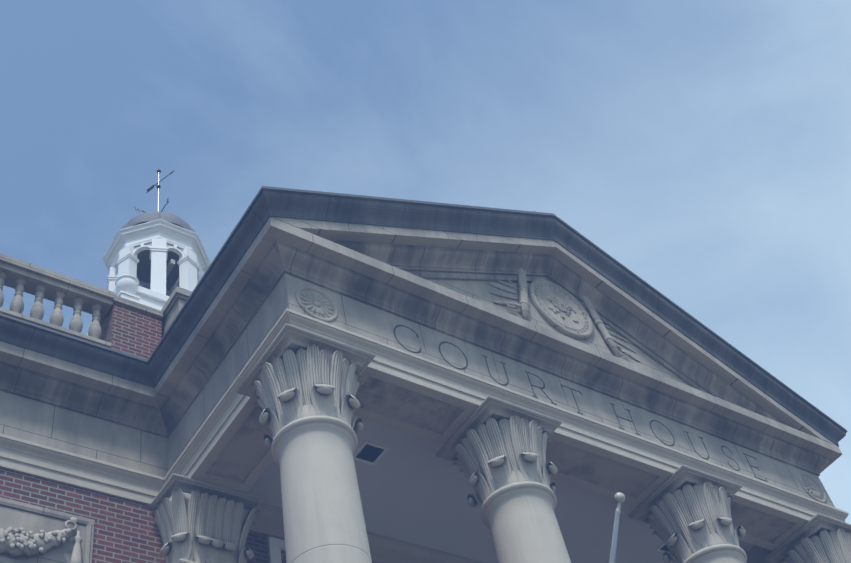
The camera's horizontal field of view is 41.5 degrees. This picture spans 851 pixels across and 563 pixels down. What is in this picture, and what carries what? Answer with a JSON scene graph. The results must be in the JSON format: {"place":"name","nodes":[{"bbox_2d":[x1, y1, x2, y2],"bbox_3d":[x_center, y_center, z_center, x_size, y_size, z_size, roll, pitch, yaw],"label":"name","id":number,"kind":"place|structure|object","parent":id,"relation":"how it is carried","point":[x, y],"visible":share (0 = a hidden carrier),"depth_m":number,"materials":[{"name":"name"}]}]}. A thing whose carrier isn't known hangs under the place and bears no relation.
{"place":"outdoors","nodes":[
{"label":"outdoors","id":0,"kind":"place"},
{"bbox_2d":[100,302,161,359],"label":"brick wall","id":1,"kind":"structure","parent":0,"point":[131,331],"depth_m":16.55,"materials":[{"name":"red brick"}]},
{"bbox_2d":[158,172,158,211],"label":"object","id":2,"kind":"object","parent":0,"point":[158,192],"visible":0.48,"depth_m":40.38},
{"bbox_2d":[353,440,388,464],"bbox_3d":[-0.746,2.300,15.074,0.380,0.016,0.380,22,-58,-28],"label":"light frame","id":3,"kind":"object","parent":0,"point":[362,446],"depth_m":15.04,"materials":[{"name":"grey metal"}]},
{"bbox_2d":[356,444,383,461],"bbox_3d":[-0.745,2.306,15.067,0.280,0.008,0.280,22,-58,-28],"label":"ceiling light lens","id":4,"kind":"object","parent":3,"relation":"in","point":[369,453],"visible":1,"depth_m":15.06,"materials":[{"name":"black glass"}]},
{"bbox_2d":[0,0,850,523],"label":"sky","id":5,"kind":"structure","parent":0,"point":[703,146],"materials":[{"name":"blue"}]},
{"bbox_2d":[248,415,753,562],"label":"portico ceiling","id":6,"kind":"structure","parent":0,"point":[415,489],"depth_m":16.23,"materials":[{"name":"grey paint"}]},
{"bbox_2d":[611,505,620,562],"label":"flag pole","id":7,"kind":"object","parent":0,"point":[615,536],"visible":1,"depth_m":14.47,"materials":[{"name":"silver metal"}]},
{"bbox_2d":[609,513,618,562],"bbox_3d":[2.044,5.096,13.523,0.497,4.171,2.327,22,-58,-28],"label":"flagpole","id":8,"kind":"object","parent":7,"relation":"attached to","point":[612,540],"visible":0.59,"depth_m":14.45,"materials":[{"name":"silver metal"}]},
{"bbox_2d":[614,492,624,513],"bbox_3d":[2.538,2.902,14.694,0.148,0.282,0.206,22,-58,-28],"label":"flagpole finial","id":9,"kind":"object","parent":7,"relation":"on","point":[619,498],"visible":0.9,"depth_m":14.67,"materials":[{"name":"silver metal"}]},
{"bbox_2d":[660,545,670,552],"bbox_3d":[3.890,4.175,17.724,0.280,0.008,0.280,22,-58,-28],"label":"ceiling light lens","id":10,"kind":"object","parent":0,"point":[664,548],"visible":0.14,"depth_m":17.73,"materials":[{"name":"blue glass"}]},
{"bbox_2d":[764,513,850,562],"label":"column capital","id":11,"kind":"object","parent":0,"point":[819,538],"visible":1,"depth_m":17.13,"materials":[{"name":"beige stone"}]},
{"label":"porch podium steps","id":12,"kind":"object","parent":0,"visible":0},
{"bbox_2d":[177,559,197,562],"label":"pilaster","id":13,"kind":"object","parent":12,"relation":"on","point":[183,561],"visible":1,"depth_m":13.39,"materials":[{"name":"stone"}]},
{"bbox_2d":[149,473,263,562],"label":"pilaster capital","id":14,"kind":"object","parent":13,"relation":"on","point":[198,521],"visible":0.98,"depth_m":14.04,"materials":[{"name":"stone"}]},
{"bbox_2d":[271,416,371,562],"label":"column","id":15,"kind":"structure","parent":12,"relation":"on","point":[323,514],"depth_m":11.55,"materials":[{"name":"stone"}]},
{"bbox_2d":[236,323,374,447],"bbox_3d":[-1.329,1.446,12.897,1.353,1.120,1.346,22,-58,-28],"label":"column capital","id":16,"kind":"object","parent":15,"relation":"on","point":[295,373],"visible":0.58,"depth_m":12.75,"materials":[{"name":"beige stone"}]},
{"bbox_2d":[480,481,570,562],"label":"column","id":17,"kind":"structure","parent":12,"relation":"on","point":[519,520],"depth_m":13.25,"materials":[{"name":"stone"}]},
{"bbox_2d":[436,395,561,506],"bbox_3d":[1.041,2.401,14.255,1.332,1.120,1.319,22,-58,-28],"label":"column capital","id":18,"kind":"object","parent":17,"relation":"on","point":[491,445],"visible":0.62,"depth_m":14.09,"materials":[{"name":"beige stone"}]},
{"bbox_2d":[684,544,746,562],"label":"column","id":19,"kind":"structure","parent":12,"relation":"on","point":[725,553],"depth_m":15.11,"materials":[{"name":"stone"}]},
{"bbox_2d":[628,465,745,562],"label":"column capital","id":20,"kind":"object","parent":19,"relation":"on","point":[684,511],"visible":0.94,"depth_m":15.69,"materials":[{"name":"beige stone"}]},
{"bbox_3d":[-6.923,7.214,28.423,4.300,12.970,4.300,22,-58,-28],"label":"clock tower brick shaft","id":21,"kind":"object","parent":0,"visible":0},
{"bbox_2d":[102,219,210,294],"bbox_3d":[-8.629,0.604,36.049,3.255,4.400,3.255,22,-58,-28],"label":"cupola","id":22,"kind":"object","parent":21,"relation":"on","point":[119,258],"visible":0.38,"depth_m":36.27,"materials":[{"name":"white paint"}]},
{"bbox_2d":[117,290,139,302],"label":"plinth","id":23,"kind":"structure","parent":22,"relation":"on","point":[128,296],"depth_m":31.92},
{"bbox_2d":[115,274,138,294],"bbox_3d":[-8.657,0.205,32.543,0.680,1.060,0.680,22,-58,-28],"label":"urn","id":24,"kind":"object","parent":23,"relation":"on","point":[128,283],"visible":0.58,"depth_m":32.39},
{"bbox_2d":[134,169,174,212],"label":"weather vane arrow cardinals","id":25,"kind":"object","parent":22,"relation":"on","point":[152,186],"visible":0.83,"depth_m":40.73,"materials":[{"name":"black metal"}]},
{"bbox_2d":[114,212,195,248],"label":"dome roof","id":26,"kind":"structure","parent":22,"relation":"on","point":[174,219],"depth_m":37.11,"materials":[{"name":"grey metal"}]},
{"bbox_2d":[125,211,191,245],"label":"cupola dome ribs","id":27,"kind":"object","parent":26,"relation":"on","point":[159,218],"visible":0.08,"depth_m":37.46,"materials":[{"name":"grey metal"}]},
{"bbox_2d":[136,259,178,295],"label":"cupola bell frame timbers","id":28,"kind":"object","parent":22,"relation":"attached to","point":[170,265],"visible":0.06,"depth_m":35.99,"materials":[{"name":"grey wood"}]},
{"bbox_2d":[137,250,178,290],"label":"cupola window","id":29,"kind":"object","parent":22,"relation":"attached to","point":[144,269],"depth_m":36.85,"materials":[{"name":"glass"}]},
{"bbox_3d":[-6.096,11.600,23.894,80.000,0.280,24.100,22,-58,-28],"label":"roof deck","id":30,"kind":"object","parent":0,"visible":0},
{"bbox_2d":[0,253,114,347],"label":"roof balustrade rails","id":31,"kind":"object","parent":30,"relation":"on","point":[52,282],"visible":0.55,"depth_m":16.23,"materials":[{"name":"stone"}]},
{"bbox_2d":[0,272,101,338],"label":"balusters","id":32,"kind":"object","parent":31,"relation":"on","point":[56,316],"visible":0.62,"depth_m":16.03,"materials":[{"name":"stone"}]},
{"bbox_2d":[99,286,191,336],"bbox_3d":[-3.899,1.139,16.694,1.810,1.830,1.300,22,-58,-28],"label":"coping","id":33,"kind":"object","parent":30,"relation":"on","point":[173,305],"depth_m":16.98,"materials":[{"name":"beige stone"}]},
{"bbox_2d":[87,286,169,334],"bbox_3d":[-8.133,2.525,33.832,4.700,1.550,4.700,22,-58,-28],"label":"cupola base","id":34,"kind":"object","parent":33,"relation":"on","point":[153,299],"depth_m":32.73,"materials":[{"name":"white wood"}]},
{"label":"ground","id":35,"kind":"structure","parent":0,"visible":0},
{"bbox_2d":[0,468,374,562],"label":"brick wall","id":36,"kind":"structure","parent":35,"relation":"on","point":[126,531],"depth_m":13.79,"materials":[{"name":"red brick"}]},
{"bbox_2d":[0,497,94,562],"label":"wall plaque","id":37,"kind":"object","parent":36,"relation":"attached to","point":[34,519],"depth_m":13.21,"materials":[{"name":"stone"}]},
{"bbox_2d":[0,517,82,562],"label":"garland carving","id":38,"kind":"object","parent":37,"relation":"attached to","point":[16,542],"depth_m":12.87,"materials":[{"name":"stone"}]},
{"bbox_2d":[267,536,284,562],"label":"porch window frame","id":39,"kind":"object","parent":36,"relation":"attached to","point":[276,546],"visible":0.4,"depth_m":15.04,"materials":[{"name":"white wood"}]},
{"bbox_2d":[249,503,481,562],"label":"wall","id":40,"kind":"structure","parent":36,"relation":"attached to","point":[268,520],"depth_m":16.23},
{"bbox_2d":[0,274,831,500],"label":"entablature frieze","id":41,"kind":"object","parent":36,"relation":"on","point":[35,421],"visible":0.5,"depth_m":14.49,"materials":[{"name":"beige stone"}]},
{"bbox_2d":[0,217,841,476],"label":"cornice","id":42,"kind":"structure","parent":41,"relation":"on","point":[279,261],"depth_m":15.01,"materials":[{"name":"beige stone"}]},
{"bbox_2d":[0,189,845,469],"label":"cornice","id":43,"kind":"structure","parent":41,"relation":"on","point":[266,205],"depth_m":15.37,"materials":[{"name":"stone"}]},
{"bbox_2d":[0,186,847,432],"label":"roof edge","id":44,"kind":"object","parent":43,"relation":"on","point":[313,192],"visible":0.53,"depth_m":15.33,"materials":[{"name":"grey metal"}]},
{"bbox_2d":[207,376,793,562],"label":"soffit panel","id":45,"kind":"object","parent":41,"relation":"attached to","point":[242,453],"depth_m":14.32,"materials":[{"name":"beige stone"}]},
{"bbox_2d":[191,366,808,562],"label":"portico soffit panel frames","id":46,"kind":"structure","parent":45,"relation":"attached to","point":[443,437],"depth_m":14.39,"materials":[{"name":"beige stone"}]},
{"bbox_2d":[655,542,664,552],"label":"ceiling light trim","id":47,"kind":"structure","parent":45,"relation":"attached to","point":[660,546],"depth_m":17.70,"materials":[{"name":"grey metal"}]},
{"bbox_2d":[273,217,835,444],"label":"raking cornice","id":48,"kind":"structure","parent":41,"relation":"on","point":[328,230],"depth_m":18.16,"materials":[{"name":"stone"}]},
{"bbox_2d":[329,240,784,424],"bbox_3d":[2.146,0.419,17.380,9.977,2.364,0.260,22,-58,-28],"label":"pediment raking bed cyma","id":49,"kind":"object","parent":41,"relation":"on","point":[427,262],"visible":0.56,"depth_m":18.11,"materials":[{"name":"stone"}]},
{"bbox_2d":[426,279,690,386],"bbox_3d":[2.109,0.644,17.286,10.618,2.069,0.001,22,-58,-28],"label":"pediment panel","id":50,"kind":"object","parent":49,"relation":"attached to","point":[477,290],"depth_m":16.99,"materials":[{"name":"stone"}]},
{"bbox_2d":[528,279,593,339],"bbox_3d":[2.120,0.426,17.549,1.240,1.240,0.067,22,-58,-28],"label":"pediment seal medallion","id":51,"kind":"object","parent":50,"relation":"attached to","point":[560,309],"visible":1,"depth_m":17.48,"materials":[{"name":"stone"}]},
{"bbox_2d":[486,268,640,362],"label":"pediment seal fasces","id":52,"kind":"object","parent":50,"relation":"attached to","point":[523,304],"visible":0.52,"depth_m":17.44,"materials":[{"name":"stone"}]},
{"bbox_2d":[285,273,834,506],"bbox_3d":[2.414,1.838,15.914,10.014,0.794,0.090,22,-58,-28],"label":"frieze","id":53,"kind":"object","parent":41,"relation":"attached to","point":[377,324],"visible":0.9,"depth_m":15.49,"materials":[{"name":"stone"}]},
{"bbox_2d":[296,286,337,321],"bbox_3d":[-1.325,0.272,13.739,0.590,0.590,0.026,22,-58,-28],"label":"rosette","id":54,"kind":"object","parent":53,"relation":"attached to","point":[320,305],"visible":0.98,"depth_m":13.72,"materials":[{"name":"stone"}]},
{"bbox_2d":[798,473,826,502],"bbox_3d":[6.226,3.316,18.067,0.590,0.590,0.026,22,-58,-28],"label":"rosette","id":55,"kind":"object","parent":53,"relation":"attached to","point":[809,485],"visible":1,"depth_m":18.04,"materials":[{"name":"stone"}]},
{"bbox_2d":[0,308,848,522],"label":"architrave molding","id":56,"kind":"object","parent":36,"relation":"on","point":[60,466],"visible":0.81,"depth_m":14.23,"materials":[{"name":"beige stone"}]}
]}

